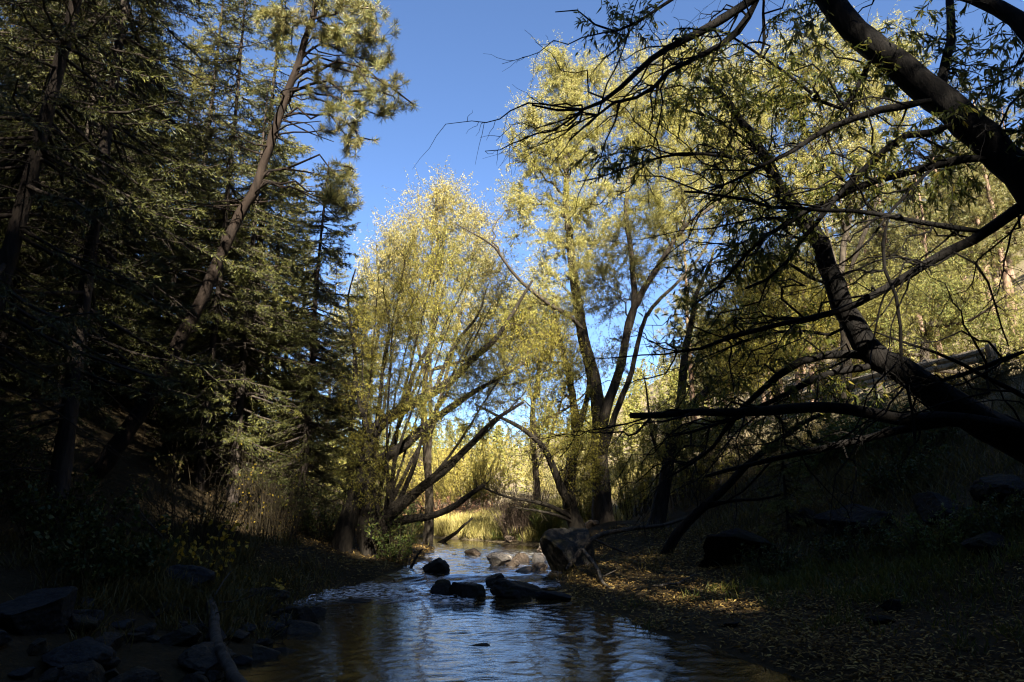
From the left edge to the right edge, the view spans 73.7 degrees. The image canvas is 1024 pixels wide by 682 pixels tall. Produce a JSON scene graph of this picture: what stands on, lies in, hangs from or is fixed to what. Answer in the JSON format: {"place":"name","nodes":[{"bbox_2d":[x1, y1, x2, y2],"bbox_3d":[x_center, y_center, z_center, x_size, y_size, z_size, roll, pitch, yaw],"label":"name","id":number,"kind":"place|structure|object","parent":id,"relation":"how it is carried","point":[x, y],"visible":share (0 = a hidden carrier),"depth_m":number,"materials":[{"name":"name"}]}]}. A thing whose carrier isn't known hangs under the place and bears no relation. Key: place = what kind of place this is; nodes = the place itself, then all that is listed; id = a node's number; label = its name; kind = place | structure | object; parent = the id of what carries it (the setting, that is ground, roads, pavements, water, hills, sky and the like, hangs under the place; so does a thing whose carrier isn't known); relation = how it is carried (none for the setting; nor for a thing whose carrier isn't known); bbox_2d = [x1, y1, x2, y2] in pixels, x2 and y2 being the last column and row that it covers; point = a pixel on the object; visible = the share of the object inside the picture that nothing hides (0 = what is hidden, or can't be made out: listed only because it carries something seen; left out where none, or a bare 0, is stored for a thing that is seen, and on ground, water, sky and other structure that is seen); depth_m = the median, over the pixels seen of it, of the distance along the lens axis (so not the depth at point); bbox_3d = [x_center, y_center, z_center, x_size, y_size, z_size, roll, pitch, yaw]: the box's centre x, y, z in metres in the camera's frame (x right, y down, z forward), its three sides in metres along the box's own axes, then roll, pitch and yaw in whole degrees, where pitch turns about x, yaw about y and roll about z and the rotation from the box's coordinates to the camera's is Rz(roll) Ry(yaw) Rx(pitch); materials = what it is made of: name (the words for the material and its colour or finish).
{"place":"outdoors","nodes":[
{"label":"outdoors","id":0,"kind":"place"},
{"bbox_2d":[208,537,808,681],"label":"water","id":1,"kind":"structure","parent":0,"point":[423,634],"depth_m":7.92,"materials":[{"name":"liquid"}]},
{"bbox_2d":[422,557,449,572],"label":"rock","id":2,"kind":"object","parent":1,"relation":"on","point":[438,564],"visible":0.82,"depth_m":13.35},
{"bbox_2d":[449,582,485,597],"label":"rock","id":3,"kind":"object","parent":1,"relation":"on","point":[468,590],"visible":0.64,"depth_m":11.23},
{"bbox_2d":[0,231,1023,681],"bbox_3d":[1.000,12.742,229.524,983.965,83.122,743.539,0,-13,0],"label":"ground","id":4,"kind":"structure","parent":0,"point":[156,657],"depth_m":10.96,"materials":[{"name":"soil"}]},
{"bbox_2d":[27,638,48,655],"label":"cobble","id":5,"kind":"object","parent":4,"relation":"on","point":[38,646],"visible":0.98,"depth_m":6.05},
{"bbox_2d":[0,586,77,635],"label":"rock","id":6,"kind":"object","parent":4,"relation":"on","point":[43,611],"visible":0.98,"depth_m":6.49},
{"bbox_2d":[0,0,90,263],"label":"fir tree","id":7,"kind":"object","parent":4,"relation":"on","point":[9,30],"visible":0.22,"depth_m":13.04,"materials":[{"name":"green plant"}]},
{"bbox_2d":[0,0,92,358],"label":"fir tree","id":8,"kind":"object","parent":4,"relation":"on","point":[2,88],"visible":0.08,"depth_m":15.68,"materials":[{"name":"green plant"}]},
{"bbox_2d":[0,46,104,403],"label":"fir tree","id":9,"kind":"object","parent":4,"relation":"on","point":[15,377],"visible":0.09,"depth_m":13.68,"materials":[{"name":"green plant"}]},
{"bbox_2d":[0,458,151,549],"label":"shrub","id":10,"kind":"object","parent":4,"relation":"on","point":[36,517],"visible":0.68,"depth_m":9.11,"materials":[{"name":"green plant"}]},
{"bbox_2d":[41,636,120,670],"bbox_3d":[-3.842,2.783,6.006,0.725,0.324,0.614,1,-15,24],"label":"rock","id":11,"kind":"object","parent":4,"relation":"on","point":[83,649],"visible":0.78,"depth_m":5.88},
{"bbox_2d":[57,659,105,681],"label":"cobble","id":12,"kind":"object","parent":4,"relation":"on","point":[92,670],"visible":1,"depth_m":5.62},
{"bbox_2d":[66,613,97,633],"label":"cobble","id":13,"kind":"object","parent":4,"relation":"on","point":[91,621],"visible":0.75,"depth_m":6.70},
{"bbox_2d":[20,504,178,593],"bbox_3d":[-4.904,2.480,8.094,1.558,1.075,1.779,0,-13,0],"label":"shrub","id":14,"kind":"object","parent":4,"relation":"on","point":[97,542],"visible":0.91,"depth_m":8.00,"materials":[{"name":"green plant"}]},
{"bbox_2d":[21,13,194,390],"bbox_3d":[-9.983,-3.736,17.474,4.480,10.843,4.618,4,-14,-17],"label":"fir tree","id":15,"kind":"object","parent":4,"relation":"on","point":[89,365],"visible":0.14,"depth_m":16.98,"materials":[{"name":"green plant"}]},
{"bbox_2d":[95,632,124,650],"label":"cobble","id":16,"kind":"object","parent":4,"relation":"on","point":[115,640],"visible":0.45,"depth_m":6.55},
{"bbox_2d":[0,0,229,484],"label":"fir tree","id":17,"kind":"object","parent":4,"relation":"on","point":[35,144],"visible":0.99,"depth_m":9.31,"materials":[{"name":"green plant"}]},
{"bbox_2d":[0,0,231,411],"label":"fir tree","id":18,"kind":"object","parent":4,"relation":"on","point":[114,305],"visible":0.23,"depth_m":14.92,"materials":[{"name":"green plant"}]},
{"bbox_2d":[34,0,201,381],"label":"fir tree","id":19,"kind":"object","parent":4,"relation":"on","point":[176,81],"visible":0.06,"depth_m":19.00,"materials":[{"name":"green plant"}]},
{"bbox_2d":[23,16,213,381],"bbox_3d":[-11.249,-4.412,20.366,5.080,11.928,4.928,9,-16,-35],"label":"fir tree","id":20,"kind":"object","parent":4,"relation":"on","point":[137,253],"visible":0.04,"depth_m":20.07,"materials":[{"name":"green plant"}]},
{"bbox_2d":[0,0,266,546],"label":"fir tree","id":21,"kind":"object","parent":4,"relation":"on","point":[62,458],"visible":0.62,"depth_m":11.43,"materials":[{"name":"green plant"}]},
{"bbox_2d":[107,666,162,681],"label":"rock","id":22,"kind":"object","parent":4,"relation":"on","point":[139,674],"visible":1,"depth_m":5.61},
{"bbox_2d":[88,95,240,434],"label":"fir tree","id":23,"kind":"object","parent":4,"relation":"on","point":[158,334],"visible":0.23,"depth_m":17.97,"materials":[{"name":"green plant"}]},
{"bbox_2d":[0,509,344,646],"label":"grass","id":24,"kind":"structure","parent":4,"relation":"on","point":[194,599],"depth_m":8.33,"materials":[{"name":"plant"}]},
{"bbox_2d":[125,30,224,421],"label":"fir tree","id":25,"kind":"object","parent":4,"relation":"on","point":[189,92],"visible":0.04,"depth_m":25.23,"materials":[{"name":"green plant"}]},
{"bbox_2d":[157,623,201,645],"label":"rock","id":26,"kind":"object","parent":4,"relation":"on","point":[189,635],"visible":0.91,"depth_m":7.01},
{"bbox_2d":[103,0,257,410],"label":"fir tree","id":27,"kind":"object","parent":4,"relation":"on","point":[207,51],"visible":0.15,"depth_m":21.64,"materials":[{"name":"green plant"}]},
{"bbox_2d":[163,564,215,589],"bbox_3d":[-4.144,3.044,8.722,0.659,0.360,0.593,9,-23,-29],"label":"rock","id":28,"kind":"object","parent":4,"relation":"on","point":[204,572],"visible":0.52,"depth_m":8.58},
{"bbox_2d":[117,449,268,552],"bbox_3d":[-5.683,2.901,12.324,2.448,2.019,2.286,-3,-14,15],"label":"shrub","id":29,"kind":"object","parent":4,"relation":"on","point":[196,528],"visible":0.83,"depth_m":12.07,"materials":[{"name":"green plant"}]},
{"bbox_2d":[137,385,261,483],"bbox_3d":[-7.860,2.163,16.802,3.490,2.808,3.003,0,-13,0],"label":"shrub","id":30,"kind":"object","parent":4,"relation":"on","point":[192,442],"visible":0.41,"depth_m":16.13,"materials":[{"name":"green plant"}]},
{"bbox_2d":[156,500,249,584],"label":"shrub","id":31,"kind":"object","parent":4,"relation":"on","point":[191,547],"visible":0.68,"depth_m":9.60,"materials":[{"name":"green plant"}]},
{"bbox_2d":[100,0,311,490],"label":"fir tree","id":32,"kind":"object","parent":4,"relation":"on","point":[214,314],"visible":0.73,"depth_m":16.20,"materials":[{"name":"green plant"}]},
{"bbox_2d":[177,641,235,672],"bbox_3d":[-2.937,3.058,6.564,0.426,0.241,0.567,6,-4,10],"label":"rock","id":33,"kind":"object","parent":4,"relation":"on","point":[201,657],"visible":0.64,"depth_m":6.42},
{"bbox_2d":[3,455,434,616],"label":"fallen leaves","id":34,"kind":"object","parent":4,"relation":"on","point":[388,564],"visible":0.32,"depth_m":13.60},
{"bbox_2d":[189,570,262,681],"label":"branch","id":35,"kind":"object","parent":4,"relation":"on","point":[228,666],"visible":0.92,"depth_m":6.70,"materials":[{"name":"brown wood"}]},
{"bbox_2d":[136,78,341,515],"bbox_3d":[-6.665,-1.520,17.429,5.062,11.928,5.363,6,-18,-24],"label":"fir tree","id":36,"kind":"object","parent":4,"relation":"on","point":[239,407],"visible":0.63,"depth_m":16.76,"materials":[{"name":"green plant"}]},
{"bbox_2d":[165,0,335,484],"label":"fir tree","id":37,"kind":"object","parent":4,"relation":"on","point":[296,146],"visible":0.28,"depth_m":19.65,"materials":[{"name":"green plant"}]},
{"bbox_2d":[85,0,422,479],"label":"pine tree","id":38,"kind":"object","parent":4,"relation":"on","point":[337,199],"visible":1,"depth_m":14.03,"materials":[{"name":"green plant"}]},
{"bbox_2d":[251,644,280,659],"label":"cobble","id":39,"kind":"object","parent":4,"relation":"on","point":[261,651],"visible":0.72,"depth_m":7.10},
{"bbox_2d":[248,586,289,605],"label":"rock","id":40,"kind":"object","parent":4,"relation":"on","point":[284,593],"visible":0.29,"depth_m":9.68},
{"bbox_2d":[197,142,344,494],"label":"fir tree","id":41,"kind":"object","parent":4,"relation":"on","point":[298,213],"visible":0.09,"depth_m":21.50,"materials":[{"name":"green plant"}]},
{"bbox_2d":[222,444,320,544],"bbox_3d":[-4.938,3.187,14.295,1.998,2.192,2.113,9,-16,-34],"label":"shrub","id":42,"kind":"object","parent":4,"relation":"on","point":[269,527],"visible":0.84,"depth_m":14.03,"materials":[{"name":"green plant"}]},
{"bbox_2d":[253,183,322,495],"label":"fir tree","id":43,"kind":"object","parent":4,"relation":"on","point":[300,209],"visible":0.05,"depth_m":25.74,"materials":[{"name":"green plant"}]},
{"bbox_2d":[194,161,388,526],"bbox_3d":[-5.147,-0.095,18.271,4.383,10.276,4.284,-4,-14,16],"label":"fir tree","id":44,"kind":"object","parent":4,"relation":"on","point":[320,297],"visible":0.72,"depth_m":17.89,"materials":[{"name":"green plant"}]},
{"bbox_2d":[271,606,318,620],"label":"rock","id":45,"kind":"object","parent":4,"relation":"on","point":[308,614],"visible":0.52,"depth_m":9.16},
{"bbox_2d":[286,621,322,634],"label":"rock","id":46,"kind":"object","parent":4,"relation":"on","point":[299,627],"visible":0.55,"depth_m":8.47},
{"bbox_2d":[270,367,343,512],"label":"fir tree","id":47,"kind":"object","parent":4,"relation":"on","point":[317,438],"visible":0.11,"depth_m":19.33,"materials":[{"name":"green plant"}]},
{"bbox_2d":[280,480,345,543],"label":"shrub","id":48,"kind":"object","parent":4,"relation":"on","point":[306,518],"visible":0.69,"depth_m":15.48,"materials":[{"name":"green plant"}]},
{"bbox_2d":[291,252,358,511],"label":"fir tree","id":49,"kind":"object","parent":4,"relation":"on","point":[338,276],"visible":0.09,"depth_m":38.36,"materials":[{"name":"green plant"}]},
{"bbox_2d":[310,277,406,517],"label":"fir tree","id":50,"kind":"object","parent":4,"relation":"on","point":[339,423],"visible":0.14,"depth_m":21.99,"materials":[{"name":"green plant"}]},
{"bbox_2d":[315,219,420,515],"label":"willow tree","id":51,"kind":"object","parent":4,"relation":"on","point":[381,264],"visible":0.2,"depth_m":24.52,"materials":[{"name":"green plant"}]},
{"bbox_2d":[357,510,424,563],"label":"shrub","id":52,"kind":"object","parent":4,"relation":"on","point":[394,550],"visible":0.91,"depth_m":14.77,"materials":[{"name":"green plant"}]},
{"bbox_2d":[310,205,547,556],"bbox_3d":[-1.963,0.722,17.218,5.794,9.150,5.422,0,-13,0],"label":"willow tree","id":53,"kind":"object","parent":4,"relation":"on","point":[358,506],"visible":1,"depth_m":16.07,"materials":[{"name":"green plant"}]},
{"bbox_2d":[385,442,472,507],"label":"shrub","id":54,"kind":"object","parent":4,"relation":"on","point":[420,479],"visible":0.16,"depth_m":38.20,"materials":[{"name":"yellow plant"}]},
{"bbox_2d":[355,160,539,540],"bbox_3d":[-2.183,0.077,23.531,6.747,13.892,4.703,0,-13,0],"label":"willow tree","id":55,"kind":"object","parent":4,"relation":"on","point":[437,211],"visible":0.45,"depth_m":23.79,"materials":[{"name":"green plant"}]},
{"bbox_2d":[397,490,497,523],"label":"shrub","id":56,"kind":"object","parent":4,"relation":"on","point":[456,510],"visible":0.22,"depth_m":28.00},
{"bbox_2d":[420,421,527,507],"bbox_3d":[-1.946,6.671,35.373,5.628,4.720,6.680,0,-13,0],"label":"shrub","id":57,"kind":"object","parent":4,"relation":"on","point":[477,464],"visible":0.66,"depth_m":34.79,"materials":[{"name":"yellow plant"}]},
{"bbox_2d":[286,311,740,495],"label":"forest","id":58,"kind":"object","parent":4,"relation":"on","point":[634,389],"visible":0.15,"depth_m":102.04,"materials":[{"name":"plant"}]},
{"bbox_2d":[490,578,544,598],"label":"rock","id":59,"kind":"object","parent":4,"relation":"on","point":[505,588],"visible":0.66,"depth_m":11.23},
{"bbox_2d":[480,470,558,540],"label":"twiggy bush","id":60,"kind":"object","parent":4,"relation":"on","point":[511,517],"visible":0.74,"depth_m":20.97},
{"bbox_2d":[450,255,612,513],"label":"willow tree","id":61,"kind":"object","parent":4,"relation":"on","point":[533,458],"visible":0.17,"depth_m":27.08,"materials":[{"name":"green plant"}]},
{"bbox_2d":[526,494,564,541],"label":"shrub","id":62,"kind":"object","parent":4,"relation":"on","point":[556,522],"visible":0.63,"depth_m":19.74,"materials":[{"name":"green plant"}]},
{"bbox_2d":[330,420,764,544],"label":"grass","id":63,"kind":"structure","parent":4,"relation":"on","point":[478,524],"depth_m":23.61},
{"bbox_2d":[474,279,643,527],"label":"willow tree","id":64,"kind":"object","parent":4,"relation":"on","point":[566,487],"visible":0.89,"depth_m":17.29,"materials":[{"name":"green plant"}]},
{"bbox_2d":[511,430,613,499],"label":"shrub","id":65,"kind":"object","parent":4,"relation":"on","point":[527,473],"visible":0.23,"depth_m":40.78,"materials":[{"name":"yellow plant"}]},
{"bbox_2d":[540,527,595,571],"bbox_3d":[1.161,4.332,13.631,1.220,1.282,0.561,10,-22,-8],"label":"rock","id":66,"kind":"object","parent":4,"relation":"on","point":[560,547],"visible":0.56,"depth_m":13.65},
{"bbox_2d":[538,448,618,523],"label":"shrub","id":67,"kind":"object","parent":4,"relation":"on","point":[587,505],"visible":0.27,"depth_m":20.71,"materials":[{"name":"green plant"}]},
{"bbox_2d":[456,24,792,525],"bbox_3d":[3.934,-2.959,20.629,12.096,16.664,5.066,5,-14,-20],"label":"willow tree","id":68,"kind":"object","parent":4,"relation":"on","point":[601,506],"visible":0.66,"depth_m":20.09,"materials":[{"name":"green plant"}]},
{"bbox_2d":[565,516,686,570],"bbox_3d":[2.574,4.048,13.855,3.524,1.038,0.712,5,-14,-22],"label":"fallen log","id":69,"kind":"object","parent":4,"relation":"on","point":[587,543],"visible":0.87,"depth_m":13.79,"materials":[{"name":"wood"}]},
{"bbox_2d":[608,398,679,520],"bbox_3d":[4.094,3.801,21.628,3.039,3.824,3.161,-2,-13,9],"label":"shrub","id":70,"kind":"object","parent":4,"relation":"on","point":[635,490],"visible":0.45,"depth_m":21.21,"materials":[{"name":"green plant"}]},
{"bbox_2d":[650,220,721,419],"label":"pine tree","id":71,"kind":"object","parent":4,"relation":"on","point":[676,316],"visible":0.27,"depth_m":32.51,"materials":[{"name":"green plant"}]},
{"bbox_2d":[639,390,747,507],"bbox_3d":[5.195,2.908,19.790,2.893,3.828,3.273,0,-13,0],"label":"shrub","id":72,"kind":"object","parent":4,"relation":"on","point":[701,466],"visible":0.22,"depth_m":19.32,"materials":[{"name":"green plant"}]},
{"bbox_2d":[414,0,1023,560],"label":"willow tree","id":73,"kind":"object","parent":4,"relation":"on","point":[988,142],"visible":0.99,"depth_m":6.88,"materials":[{"name":"green plant"}]},
{"bbox_2d":[619,218,818,529],"bbox_3d":[5.646,0.472,17.883,6.212,9.084,5.202,0,-13,0],"label":"willow tree","id":74,"kind":"object","parent":4,"relation":"on","point":[658,514],"visible":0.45,"depth_m":17.71,"materials":[{"name":"green plant"}]},
{"bbox_2d":[698,528,780,568],"bbox_3d":[4.087,3.783,12.041,1.507,0.852,1.271,5,-19,14],"label":"rock","id":75,"kind":"object","parent":4,"relation":"on","point":[720,548],"visible":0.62,"depth_m":11.78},
{"bbox_2d":[733,532,808,575],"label":"shrub","id":76,"kind":"object","parent":4,"relation":"on","point":[782,560],"visible":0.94,"depth_m":11.00,"materials":[{"name":"green plant"}]},
{"bbox_2d":[521,61,1023,566],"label":"willow tree","id":77,"kind":"object","parent":4,"relation":"on","point":[943,401],"visible":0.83,"depth_m":7.07,"materials":[{"name":"green plant"}]},
{"bbox_2d":[659,328,890,555],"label":"willow tree","id":78,"kind":"object","parent":4,"relation":"on","point":[685,523],"visible":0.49,"depth_m":13.20,"materials":[{"name":"green plant"}]},
{"bbox_2d":[753,403,825,543],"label":"fir tree","id":79,"kind":"object","parent":4,"relation":"on","point":[785,502],"visible":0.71,"depth_m":12.66,"materials":[{"name":"green plant"}]},
{"bbox_2d":[696,224,888,422],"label":"willow tree","id":80,"kind":"object","parent":4,"relation":"on","point":[817,300],"visible":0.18,"depth_m":24.26,"materials":[{"name":"green plant"}]},
{"bbox_2d":[564,421,1023,681],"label":"fallen leaves","id":81,"kind":"object","parent":4,"relation":"on","point":[885,675],"visible":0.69,"depth_m":7.90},
{"bbox_2d":[613,456,1023,657],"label":"grass","id":82,"kind":"structure","parent":4,"relation":"on","point":[925,558],"depth_m":8.85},
{"bbox_2d":[705,0,939,402],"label":"willow tree","id":83,"kind":"object","parent":4,"relation":"on","point":[837,37],"visible":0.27,"depth_m":21.87,"materials":[{"name":"green plant"}]},
{"bbox_2d":[783,423,867,477],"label":"shrub","id":84,"kind":"object","parent":4,"relation":"on","point":[815,463],"visible":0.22,"depth_m":15.52,"materials":[{"name":"green plant"}]},
{"bbox_2d":[684,343,999,436],"bbox_3d":[9.265,2.708,24.518,0.259,1.200,19.410,2,-13,-9],"label":"guardrail","id":85,"kind":"object","parent":4,"relation":"on","point":[970,357],"visible":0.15,"depth_m":16.73,"materials":[{"name":"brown wood"}]},
{"bbox_2d":[792,380,909,464],"bbox_3d":[7.527,1.931,15.083,2.476,1.812,2.328,0,-13,0],"label":"shrub","id":86,"kind":"object","parent":4,"relation":"on","point":[881,426],"visible":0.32,"depth_m":14.90,"materials":[{"name":"green plant"}]},
{"bbox_2d":[813,504,893,540],"bbox_3d":[5.758,3.104,11.492,0.922,0.711,1.244,7,-15,-27],"label":"rock","id":87,"kind":"object","parent":4,"relation":"on","point":[859,514],"visible":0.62,"depth_m":11.25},
{"bbox_2d":[828,199,907,339],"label":"pine tree","id":88,"kind":"object","parent":4,"relation":"on","point":[851,252],"visible":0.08,"depth_m":36.01,"materials":[{"name":"green plant"}]},
{"bbox_2d":[839,142,921,352],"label":"pine tree","id":89,"kind":"object","parent":4,"relation":"on","point":[887,244],"visible":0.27,"depth_m":31.69,"materials":[{"name":"green plant"}]},
{"bbox_2d":[846,183,922,342],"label":"pine tree","id":90,"kind":"object","parent":4,"relation":"on","point":[859,228],"visible":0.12,"depth_m":32.62,"materials":[{"name":"green plant"}]},
{"bbox_2d":[814,232,1023,373],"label":"willow tree","id":91,"kind":"object","parent":4,"relation":"on","point":[870,316],"visible":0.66,"depth_m":22.28,"materials":[{"name":"green plant"}]},
{"bbox_2d":[878,165,976,359],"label":"pine tree","id":92,"kind":"object","parent":4,"relation":"on","point":[897,230],"visible":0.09,"depth_m":29.98,"materials":[{"name":"green plant"}]},
{"bbox_2d":[880,497,986,557],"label":"shrub","id":93,"kind":"object","parent":4,"relation":"on","point":[920,536],"visible":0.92,"depth_m":9.44,"materials":[{"name":"green plant"}]},
{"bbox_2d":[912,491,959,525],"bbox_3d":[6.529,2.595,10.468,0.626,0.572,0.934,-6,-15,25],"label":"rock","id":94,"kind":"object","parent":4,"relation":"on","point":[933,499],"visible":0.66,"depth_m":10.40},
{"bbox_2d":[897,174,979,375],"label":"pine tree","id":95,"kind":"object","parent":4,"relation":"on","point":[930,240],"visible":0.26,"depth_m":27.68,"materials":[{"name":"green plant"}]},
{"bbox_2d":[904,133,993,327],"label":"pine tree","id":96,"kind":"object","parent":4,"relation":"on","point":[923,191],"visible":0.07,"depth_m":33.31,"materials":[{"name":"green plant"}]},
{"bbox_2d":[932,345,1023,398],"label":"shrub","id":97,"kind":"object","parent":4,"relation":"on","point":[1005,366],"visible":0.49,"depth_m":14.41,"materials":[{"name":"green plant"}]},
{"bbox_2d":[936,92,1023,341],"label":"pine tree","id":98,"kind":"object","parent":4,"relation":"on","point":[994,210],"visible":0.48,"depth_m":27.14,"materials":[{"name":"green plant"}]},
{"bbox_2d":[936,480,1023,537],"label":"shrub","id":99,"kind":"object","parent":4,"relation":"on","point":[1013,512],"visible":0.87,"depth_m":9.08,"materials":[{"name":"green plant"}]},
{"bbox_2d":[936,144,1023,327],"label":"pine tree","id":100,"kind":"object","parent":4,"relation":"on","point":[976,222],"visible":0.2,"depth_m":30.20,"materials":[{"name":"green plant"}]},
{"bbox_2d":[946,296,1023,371],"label":"shrub","id":101,"kind":"object","parent":4,"relation":"on","point":[1011,334],"visible":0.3,"depth_m":23.30,"materials":[{"name":"green plant"}]},
{"bbox_2d":[947,105,1023,308],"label":"pine tree","id":102,"kind":"object","parent":4,"relation":"on","point":[1004,228],"visible":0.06,"depth_m":31.10,"materials":[{"name":"green plant"}]},
{"bbox_2d":[960,531,1011,557],"bbox_3d":[6.078,2.620,8.633,0.573,0.412,0.542,7,-15,-28],"label":"rock","id":103,"kind":"object","parent":4,"relation":"on","point":[989,538],"visible":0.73,"depth_m":8.57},
{"bbox_2d":[968,474,1023,506],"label":"rock","id":104,"kind":"object","parent":4,"relation":"on","point":[1001,484],"visible":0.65,"depth_m":9.82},
{"bbox_2d":[0,0,1023,447],"label":"sky","id":105,"kind":"structure","parent":0,"point":[441,45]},
{"bbox_2d":[550,361,1023,608],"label":"grass","id":106,"kind":"structure","parent":0,"point":[846,473],"depth_m":13.03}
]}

